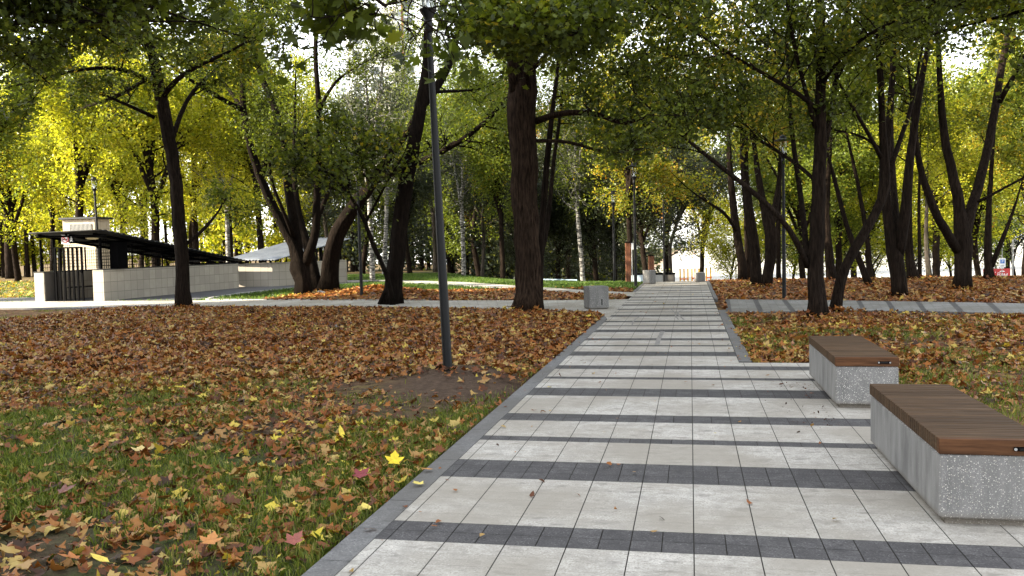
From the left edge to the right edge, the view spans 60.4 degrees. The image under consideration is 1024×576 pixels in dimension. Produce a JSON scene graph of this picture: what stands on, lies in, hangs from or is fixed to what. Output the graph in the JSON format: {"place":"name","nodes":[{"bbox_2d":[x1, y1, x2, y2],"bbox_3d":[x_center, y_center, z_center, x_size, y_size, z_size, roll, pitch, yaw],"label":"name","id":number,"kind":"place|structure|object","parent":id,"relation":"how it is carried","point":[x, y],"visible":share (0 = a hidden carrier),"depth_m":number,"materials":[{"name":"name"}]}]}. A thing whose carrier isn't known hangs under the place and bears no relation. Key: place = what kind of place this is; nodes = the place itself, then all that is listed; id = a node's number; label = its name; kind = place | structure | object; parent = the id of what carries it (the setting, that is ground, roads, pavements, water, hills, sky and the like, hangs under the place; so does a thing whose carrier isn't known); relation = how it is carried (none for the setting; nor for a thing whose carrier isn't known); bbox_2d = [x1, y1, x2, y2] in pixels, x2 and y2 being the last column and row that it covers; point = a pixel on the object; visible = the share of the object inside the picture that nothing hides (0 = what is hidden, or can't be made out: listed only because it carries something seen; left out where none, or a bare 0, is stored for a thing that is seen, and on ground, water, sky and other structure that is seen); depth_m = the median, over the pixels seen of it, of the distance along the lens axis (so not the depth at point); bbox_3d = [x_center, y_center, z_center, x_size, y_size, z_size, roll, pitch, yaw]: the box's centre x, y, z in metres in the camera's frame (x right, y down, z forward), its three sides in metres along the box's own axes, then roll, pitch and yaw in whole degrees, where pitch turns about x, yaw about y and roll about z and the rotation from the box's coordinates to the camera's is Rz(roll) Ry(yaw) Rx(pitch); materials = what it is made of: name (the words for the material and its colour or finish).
{"place":"outdoors","nodes":[
{"label":"outdoors","id":0,"kind":"place"},
{"bbox_2d":[0,299,627,318],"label":"cross path","id":1,"kind":"structure","parent":0,"point":[562,304],"depth_m":24.48,"materials":[{"name":"grey concrete"}]},
{"bbox_2d":[584,285,608,308],"bbox_3d":[1.929,0.228,20.157,0.460,0.550,0.463,-2,3,-12],"label":"concrete block","id":2,"kind":"object","parent":1,"relation":"on","point":[596,297],"depth_m":19.95,"materials":[{"name":"grey concrete"}]},
{"bbox_2d":[0,272,642,301],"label":"grass","id":3,"kind":"structure","parent":0,"point":[454,277],"depth_m":33.80,"materials":[{"name":"green plant"}]},
{"bbox_2d":[380,280,635,295],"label":"side path","id":4,"kind":"structure","parent":0,"point":[513,286],"depth_m":32.77,"materials":[{"name":"grey concrete"}]},
{"bbox_2d":[0,241,1023,575],"bbox_3d":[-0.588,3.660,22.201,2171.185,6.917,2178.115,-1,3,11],"label":"ground","id":5,"kind":"structure","parent":0,"point":[440,383],"depth_m":8.36,"materials":[{"name":"plant"}]},
{"bbox_2d":[0,73,70,278],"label":"park tree","id":6,"kind":"object","parent":5,"relation":"on","point":[9,273],"visible":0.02,"depth_m":71.78,"materials":[{"name":"yellow plant"}]},
{"bbox_2d":[0,15,71,216],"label":"park tree","id":7,"kind":"object","parent":5,"relation":"on","point":[8,132],"visible":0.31,"depth_m":40.19,"materials":[{"name":"yellow plant"}]},
{"bbox_2d":[0,77,73,281],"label":"park tree","id":8,"kind":"object","parent":5,"relation":"on","point":[12,222],"visible":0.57,"depth_m":51.39,"materials":[{"name":"yellow plant"}]},
{"bbox_2d":[0,61,99,270],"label":"park tree","id":9,"kind":"object","parent":5,"relation":"on","point":[52,207],"visible":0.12,"depth_m":59.13,"materials":[{"name":"yellow plant"}]},
{"bbox_2d":[0,29,167,216],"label":"park tree","id":10,"kind":"object","parent":5,"relation":"on","point":[81,199],"visible":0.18,"depth_m":45.05,"materials":[{"name":"yellow plant"}]},
{"bbox_2d":[58,217,112,269],"bbox_3d":[-18.357,-1.468,38.015,1.830,3.151,1.120,-1,3,11],"label":"ventilation kiosk","id":11,"kind":"object","parent":5,"relation":"on","point":[76,223],"visible":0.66,"depth_m":37.55,"materials":[{"name":"beige stone"}]},
{"bbox_2d":[33,36,164,239],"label":"park tree","id":12,"kind":"object","parent":5,"relation":"on","point":[139,180],"visible":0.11,"depth_m":60.97,"materials":[{"name":"yellow plant"}]},
{"bbox_2d":[10,1,251,265],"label":"park tree","id":13,"kind":"object","parent":5,"relation":"on","point":[140,140],"visible":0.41,"depth_m":41.52,"materials":[{"name":"yellow plant"}]},
{"bbox_2d":[98,54,169,266],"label":"park tree","id":14,"kind":"object","parent":5,"relation":"on","point":[141,235],"visible":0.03,"depth_m":77.77,"materials":[{"name":"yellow plant"}]},
{"bbox_2d":[28,229,245,301],"bbox_3d":[-13.339,-0.883,32.186,3.090,2.334,9.202,-1,3,11],"label":"underpass shelter","id":15,"kind":"object","parent":5,"relation":"on","point":[118,279],"visible":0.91,"depth_m":29.55,"materials":[{"name":"stone"}]},
{"bbox_2d":[0,0,278,157],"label":"maple tree","id":16,"kind":"object","parent":5,"relation":"on","point":[68,18],"visible":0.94,"depth_m":17.14,"materials":[{"name":"green plant"}]},
{"bbox_2d":[0,0,313,307],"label":"maple tree","id":17,"kind":"object","parent":5,"relation":"on","point":[217,54],"visible":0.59,"depth_m":23.73,"materials":[{"name":"green plant"}]},
{"bbox_2d":[0,136,337,277],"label":"distant woodland","id":18,"kind":"object","parent":5,"relation":"on","point":[213,236],"visible":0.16,"depth_m":88.48,"materials":[{"name":"yellow plant"}]},
{"bbox_2d":[0,280,377,301],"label":"asphalt forecourt","id":19,"kind":"structure","parent":5,"relation":"on","point":[202,295],"depth_m":31.13,"materials":[{"name":"grey asphalt"}]},
{"bbox_2d":[142,23,254,262],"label":"park tree","id":20,"kind":"object","parent":5,"relation":"on","point":[194,221],"visible":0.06,"depth_m":54.40,"materials":[{"name":"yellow plant"}]},
{"bbox_2d":[170,35,252,261],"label":"park tree","id":21,"kind":"object","parent":5,"relation":"on","point":[227,230],"visible":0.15,"depth_m":45.89,"materials":[{"name":"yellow plant"}]},
{"bbox_2d":[182,0,325,262],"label":"park tree","id":22,"kind":"object","parent":5,"relation":"on","point":[230,159],"visible":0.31,"depth_m":42.42,"materials":[{"name":"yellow plant"}]},
{"bbox_2d":[0,364,528,575],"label":"fallen leaves","id":23,"kind":"object","parent":5,"relation":"on","point":[17,549],"visible":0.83,"depth_m":6.66,"materials":[{"name":"brown plant"}]},
{"bbox_2d":[0,357,540,575],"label":"grass","id":24,"kind":"structure","parent":5,"relation":"on","point":[10,463],"depth_m":6.10,"materials":[{"name":"green plant"}]},
{"bbox_2d":[213,60,338,222],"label":"park tree","id":25,"kind":"object","parent":5,"relation":"on","point":[280,180],"visible":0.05,"depth_m":58.49,"materials":[{"name":"yellow plant"}]},
{"bbox_2d":[131,0,423,293],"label":"maple tree","id":26,"kind":"object","parent":5,"relation":"on","point":[300,258],"visible":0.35,"depth_m":28.33,"materials":[{"name":"green plant"}]},
{"bbox_2d":[76,0,484,93],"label":"maple tree","id":27,"kind":"object","parent":5,"relation":"on","point":[330,25],"visible":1,"depth_m":8.16,"materials":[{"name":"green plant"}]},
{"bbox_2d":[234,238,350,286],"bbox_3d":[-9.616,-1.147,38.055,2.074,2.118,5.196,1,4,41],"label":"underpass shelter","id":28,"kind":"object","parent":5,"relation":"on","point":[265,274],"visible":0.55,"depth_m":36.93,"materials":[{"name":"concrete"}]},
{"bbox_2d":[0,304,604,380],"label":"fallen leaves","id":29,"kind":"object","parent":5,"relation":"on","point":[135,332],"visible":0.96,"depth_m":14.48,"materials":[{"name":"brown plant"}]},
{"bbox_2d":[267,87,363,238],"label":"park tree","id":30,"kind":"object","parent":5,"relation":"on","point":[324,223],"visible":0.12,"depth_m":57.37,"materials":[{"name":"green plant"}]},
{"bbox_2d":[252,92,441,304],"bbox_3d":[-4.277,-2.143,22.338,4.408,5.452,3.938,-1,3,11],"label":"young maple","id":31,"kind":"object","parent":5,"relation":"on","point":[368,147],"visible":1,"depth_m":21.98,"materials":[{"name":"green plant"}]},
{"bbox_2d":[302,61,394,273],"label":"park tree","id":32,"kind":"object","parent":5,"relation":"on","point":[365,245],"visible":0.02,"depth_m":59.16,"materials":[{"name":"green plant"}]},
{"bbox_2d":[322,0,427,280],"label":"park tree","id":33,"kind":"object","parent":5,"relation":"on","point":[380,99],"visible":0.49,"depth_m":39.59,"materials":[{"name":"green plant"}]},
{"bbox_2d":[330,12,444,273],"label":"park tree","id":34,"kind":"object","parent":5,"relation":"on","point":[387,201],"visible":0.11,"depth_m":49.91,"materials":[{"name":"green plant"}]},
{"bbox_2d":[234,0,551,290],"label":"maple tree","id":35,"kind":"object","parent":5,"relation":"on","point":[328,278],"visible":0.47,"depth_m":30.65,"materials":[{"name":"green plant"}]},
{"bbox_2d":[345,0,450,263],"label":"apartment tower","id":36,"kind":"structure","parent":5,"relation":"on","point":[418,70],"depth_m":167.99,"materials":[{"name":"concrete"}]},
{"bbox_2d":[349,68,448,273],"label":"park tree","id":37,"kind":"object","parent":5,"relation":"on","point":[423,187],"visible":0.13,"depth_m":57.80,"materials":[{"name":"green plant"}]},
{"bbox_2d":[367,48,499,271],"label":"park tree","id":38,"kind":"object","parent":5,"relation":"on","point":[435,262],"visible":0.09,"depth_m":65.59,"materials":[{"name":"green plant"}]},
{"bbox_2d":[419,0,451,370],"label":"lamp post","id":39,"kind":"object","parent":5,"relation":"on","point":[427,14],"visible":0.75,"depth_m":10.13,"materials":[{"name":"metal"}]},
{"bbox_2d":[377,0,508,304],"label":"maple tree","id":40,"kind":"object","parent":5,"relation":"on","point":[397,255],"visible":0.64,"depth_m":23.41,"materials":[{"name":"green plant"}]},
{"bbox_2d":[263,283,634,300],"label":"fallen leaves","id":41,"kind":"object","parent":5,"relation":"on","point":[503,293],"visible":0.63,"depth_m":26.56,"materials":[{"name":"brown plant"}]},
{"bbox_2d":[419,45,497,275],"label":"park tree","id":42,"kind":"object","parent":5,"relation":"on","point":[461,194],"visible":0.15,"depth_m":45.40,"materials":[{"name":"green plant"}]},
{"bbox_2d":[416,69,542,276],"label":"park tree","id":43,"kind":"object","parent":5,"relation":"on","point":[475,256],"visible":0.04,"depth_m":71.78,"materials":[{"name":"green plant"}]},
{"bbox_2d":[288,108,674,280],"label":"distant woodland","id":44,"kind":"object","parent":5,"relation":"on","point":[348,249],"visible":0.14,"depth_m":82.78,"materials":[{"name":"green plant"}]},
{"bbox_2d":[428,120,540,276],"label":"park tree","id":45,"kind":"object","parent":5,"relation":"on","point":[482,226],"visible":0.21,"depth_m":49.42,"materials":[{"name":"green plant"}]},
{"bbox_2d":[436,46,556,278],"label":"park tree","id":46,"kind":"object","parent":5,"relation":"on","point":[495,176],"visible":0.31,"depth_m":43.08,"materials":[{"name":"green plant"}]},
{"bbox_2d":[464,93,553,272],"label":"park tree","id":47,"kind":"object","parent":5,"relation":"on","point":[509,246],"visible":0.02,"depth_m":60.13,"materials":[{"name":"green plant"}]},
{"bbox_2d":[0,281,1023,575],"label":"kerb","id":48,"kind":"structure","parent":5,"relation":"on","point":[336,559],"depth_m":6.12,"materials":[{"name":"concrete"}]},
{"bbox_2d":[503,103,603,280],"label":"park tree","id":49,"kind":"object","parent":5,"relation":"on","point":[553,232],"visible":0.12,"depth_m":51.32,"materials":[{"name":"green plant"}]},
{"bbox_2d":[502,7,643,290],"bbox_3d":[1.750,-3.915,21.916,3.216,8.729,3.760,-2,3,-23],"label":"slender tree","id":50,"kind":"object","parent":5,"relation":"on","point":[544,218],"visible":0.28,"depth_m":21.59,"materials":[{"name":"green plant"}]},
{"bbox_2d":[536,54,613,280],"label":"park tree","id":51,"kind":"object","parent":5,"relation":"on","point":[574,163],"visible":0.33,"depth_m":41.11,"materials":[{"name":"green plant"}]},
{"bbox_2d":[537,80,625,280],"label":"park tree","id":52,"kind":"object","parent":5,"relation":"on","point":[590,228],"visible":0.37,"depth_m":49.30,"materials":[{"name":"green plant"}]},
{"bbox_2d":[420,0,748,310],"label":"maple tree","id":53,"kind":"object","parent":5,"relation":"on","point":[524,35],"visible":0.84,"depth_m":17.88,"materials":[{"name":"green plant"}]},
{"bbox_2d":[160,274,1023,319],"bbox_3d":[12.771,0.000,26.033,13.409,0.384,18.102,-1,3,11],"label":"fallen leaves","id":54,"kind":"object","parent":5,"relation":"on","point":[1013,285],"visible":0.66,"depth_m":24.20,"materials":[{"name":"brown plant"}]},
{"bbox_2d":[560,150,667,280],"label":"park tree","id":55,"kind":"object","parent":5,"relation":"on","point":[619,254],"visible":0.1,"depth_m":64.67,"materials":[{"name":"green plant"}]},
{"bbox_2d":[565,2,687,272],"bbox_3d":[5.163,-6.886,37.315,5.345,13.544,5.887,-1,3,14],"label":"park tree","id":56,"kind":"object","parent":5,"relation":"on","point":[628,188],"visible":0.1,"depth_m":37.30,"materials":[{"name":"green plant"}]},
{"bbox_2d":[627,163,640,288],"bbox_3d":[4.124,-1.976,29.505,0.480,4.442,0.480,-1,3,11],"label":"lamp post","id":57,"kind":"object","parent":5,"relation":"on","point":[633,172],"visible":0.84,"depth_m":29.46,"materials":[{"name":"metal"}]},
{"bbox_2d":[577,85,716,272],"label":"park tree","id":58,"kind":"object","parent":5,"relation":"on","point":[641,219],"visible":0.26,"depth_m":39.96,"materials":[{"name":"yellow plant"}]},
{"bbox_2d":[647,125,739,272],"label":"park tree","id":59,"kind":"object","parent":5,"relation":"on","point":[710,166],"visible":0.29,"depth_m":47.23,"materials":[{"name":"green plant"}]},
{"bbox_2d":[627,2,780,280],"bbox_3d":[7.052,-5.362,31.716,4.284,10.500,6.381,1,3,36],"label":"maple tree","id":60,"kind":"object","parent":5,"relation":"on","point":[663,171],"visible":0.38,"depth_m":31.37,"materials":[{"name":"green plant"}]},
{"bbox_2d":[661,69,750,271],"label":"park tree","id":61,"kind":"object","parent":5,"relation":"on","point":[705,215],"visible":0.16,"depth_m":58.94,"materials":[{"name":"green plant"}]},
{"bbox_2d":[687,187,775,278],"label":"park tree","id":62,"kind":"object","parent":5,"relation":"on","point":[723,248],"visible":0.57,"depth_m":55.25,"materials":[{"name":"green plant"}]},
{"bbox_2d":[693,72,776,277],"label":"maple tree","id":63,"kind":"object","parent":5,"relation":"on","point":[747,249],"visible":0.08,"depth_m":34.91,"materials":[{"name":"green plant"}]},
{"bbox_2d":[696,0,814,284],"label":"maple tree","id":64,"kind":"object","parent":5,"relation":"on","point":[754,246],"visible":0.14,"depth_m":28.86,"materials":[{"name":"green plant"}]},
{"bbox_2d":[697,0,833,287],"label":"maple tree","id":65,"kind":"object","parent":5,"relation":"on","point":[768,217],"visible":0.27,"depth_m":27.91,"materials":[{"name":"green plant"}]},
{"bbox_2d":[774,135,790,299],"bbox_3d":[6.803,-1.629,22.007,0.480,4.362,0.480,-1,3,11],"label":"lamp post","id":66,"kind":"object","parent":5,"relation":"on","point":[782,145],"visible":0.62,"depth_m":21.98,"materials":[{"name":"metal"}]},
{"bbox_2d":[567,0,1021,317],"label":"maple tree","id":67,"kind":"object","parent":5,"relation":"on","point":[811,252],"visible":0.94,"depth_m":15.55,"materials":[{"name":"green plant"}]},
{"bbox_2d":[741,165,849,278],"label":"park tree","id":68,"kind":"object","parent":5,"relation":"on","point":[791,259],"visible":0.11,"depth_m":55.04,"materials":[{"name":"green plant"}]},
{"bbox_2d":[747,40,856,278],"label":"maple tree","id":69,"kind":"object","parent":5,"relation":"on","point":[778,255],"visible":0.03,"depth_m":32.92,"materials":[{"name":"green plant"}]},
{"bbox_2d":[732,75,872,278],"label":"park tree","id":70,"kind":"object","parent":5,"relation":"on","point":[805,162],"visible":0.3,"depth_m":47.36,"materials":[{"name":"green plant"}]},
{"bbox_2d":[748,28,876,278],"bbox_3d":[11.217,-4.917,31.733,5.260,9.427,3.503,0,3,26],"label":"maple tree","id":71,"kind":"object","parent":5,"relation":"on","point":[830,263],"visible":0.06,"depth_m":31.39,"materials":[{"name":"green plant"}]},
{"bbox_2d":[767,0,896,286],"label":"maple tree","id":72,"kind":"object","parent":5,"relation":"on","point":[865,275],"visible":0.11,"depth_m":27.14,"materials":[{"name":"green plant"}]},
{"bbox_2d":[791,201,884,274],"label":"park tree","id":73,"kind":"object","parent":5,"relation":"on","point":[847,242],"visible":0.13,"depth_m":52.79,"materials":[{"name":"green plant"}]},
{"bbox_2d":[775,4,902,278],"bbox_3d":[11.311,-4.987,31.021,4.771,9.592,3.926,-1,3,11],"label":"maple tree","id":74,"kind":"object","parent":5,"relation":"on","point":[867,244],"visible":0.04,"depth_m":30.94,"materials":[{"name":"green plant"}]},
{"bbox_2d":[785,66,907,273],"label":"park tree","id":75,"kind":"object","parent":5,"relation":"on","point":[836,221],"visible":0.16,"depth_m":48.88,"materials":[{"name":"green plant"}]},
{"bbox_2d":[824,84,922,274],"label":"park tree","id":76,"kind":"object","parent":5,"relation":"on","point":[872,198],"visible":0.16,"depth_m":50.86,"materials":[{"name":"green plant"}]},
{"bbox_2d":[725,308,1023,366],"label":"fallen leaves","id":77,"kind":"object","parent":5,"relation":"on","point":[865,319],"visible":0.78,"depth_m":13.90,"materials":[{"name":"brown plant"}]},
{"bbox_2d":[733,0,1016,312],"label":"maple tree","id":78,"kind":"object","parent":5,"relation":"on","point":[886,162],"visible":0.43,"depth_m":17.80,"materials":[{"name":"green plant"}]},
{"bbox_2d":[730,313,1023,424],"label":"grass","id":79,"kind":"structure","parent":5,"relation":"on","point":[918,335],"depth_m":10.78,"materials":[{"name":"green plant"}]},
{"bbox_2d":[750,350,1023,416],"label":"fallen leaves","id":80,"kind":"object","parent":5,"relation":"on","point":[959,385],"visible":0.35,"depth_m":9.54,"materials":[{"name":"brown plant"}]},
{"bbox_2d":[832,40,979,279],"bbox_3d":[13.912,-4.791,30.798,4.752,9.159,3.688,-2,3,-11],"label":"maple tree","id":81,"kind":"object","parent":5,"relation":"on","point":[912,270],"visible":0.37,"depth_m":30.38,"materials":[{"name":"green plant"}]},
{"bbox_2d":[809,2,1016,296],"bbox_3d":[10.324,-6.357,22.045,6.869,13.243,5.916,1,4,42],"label":"maple tree","id":82,"kind":"object","parent":5,"relation":"on","point":[896,222],"visible":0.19,"depth_m":21.86,"materials":[{"name":"green plant"}]},
{"bbox_2d":[850,41,998,275],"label":"park tree","id":83,"kind":"object","parent":5,"relation":"on","point":[936,235],"visible":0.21,"depth_m":45.21,"materials":[{"name":"yellow plant"}]},
{"bbox_2d":[832,1,1023,290],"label":"maple tree","id":84,"kind":"object","parent":5,"relation":"on","point":[959,240],"visible":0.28,"depth_m":24.36,"materials":[{"name":"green plant"}]},
{"bbox_2d":[875,71,1001,276],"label":"maple tree","id":85,"kind":"object","parent":5,"relation":"on","point":[927,256],"visible":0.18,"depth_m":33.93,"materials":[{"name":"green plant"}]},
{"bbox_2d":[883,36,1005,276],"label":"maple tree","id":86,"kind":"object","parent":5,"relation":"on","point":[937,158],"visible":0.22,"depth_m":32.03,"materials":[{"name":"green plant"}]},
{"bbox_2d":[876,180,1018,270],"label":"park tree","id":87,"kind":"object","parent":5,"relation":"on","point":[930,232],"visible":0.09,"depth_m":54.16,"materials":[{"name":"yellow plant"}]},
{"bbox_2d":[872,0,1023,104],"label":"maple tree","id":88,"kind":"object","parent":5,"relation":"on","point":[1009,14],"visible":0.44,"depth_m":15.71,"materials":[{"name":"green plant"}]},
{"bbox_2d":[913,65,1022,275],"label":"park tree","id":89,"kind":"object","parent":5,"relation":"on","point":[975,232],"visible":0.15,"depth_m":46.33,"materials":[{"name":"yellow plant"}]},
{"bbox_2d":[922,25,1023,279],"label":"maple tree","id":90,"kind":"object","parent":5,"relation":"on","point":[990,261],"visible":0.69,"depth_m":29.24,"materials":[{"name":"green plant"}]},
{"bbox_2d":[945,8,1023,181],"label":"park tree","id":91,"kind":"object","parent":5,"relation":"on","point":[1012,98],"visible":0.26,"depth_m":33.75,"materials":[{"name":"green plant"}]},
{"bbox_2d":[955,23,1023,275],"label":"park tree","id":92,"kind":"object","parent":5,"relation":"on","point":[1013,176],"visible":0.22,"depth_m":37.86,"materials":[{"name":"yellow plant"}]},
{"bbox_2d":[972,188,1023,268],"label":"park tree","id":93,"kind":"object","parent":5,"relation":"on","point":[995,242],"visible":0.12,"depth_m":63.32,"materials":[{"name":"green plant"}]},
{"bbox_2d":[0,0,1023,255],"label":"sky","id":94,"kind":"structure","parent":0,"point":[310,37],"materials":[{"name":"white"}]},
{"bbox_2d":[335,281,1023,575],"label":"path","id":95,"kind":"structure","parent":0,"point":[846,507],"depth_m":5.40,"materials":[{"name":"grey concrete"}]},
{"bbox_2d":[809,336,898,407],"bbox_3d":[3.277,0.785,8.538,0.528,0.453,1.792,-1,3,11],"label":"bench","id":96,"kind":"object","parent":95,"relation":"on","point":[845,371],"visible":0.99,"depth_m":7.73,"materials":[{"name":"concrete"}]},
{"bbox_2d":[870,384,1023,525],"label":"bench","id":97,"kind":"object","parent":95,"relation":"on","point":[951,454],"visible":1,"depth_m":4.68,"materials":[{"name":"concrete"}]},
{"bbox_2d":[725,299,1023,312],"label":"branch path","id":98,"kind":"structure","parent":0,"point":[776,305],"depth_m":19.06,"materials":[{"name":"grey concrete"}]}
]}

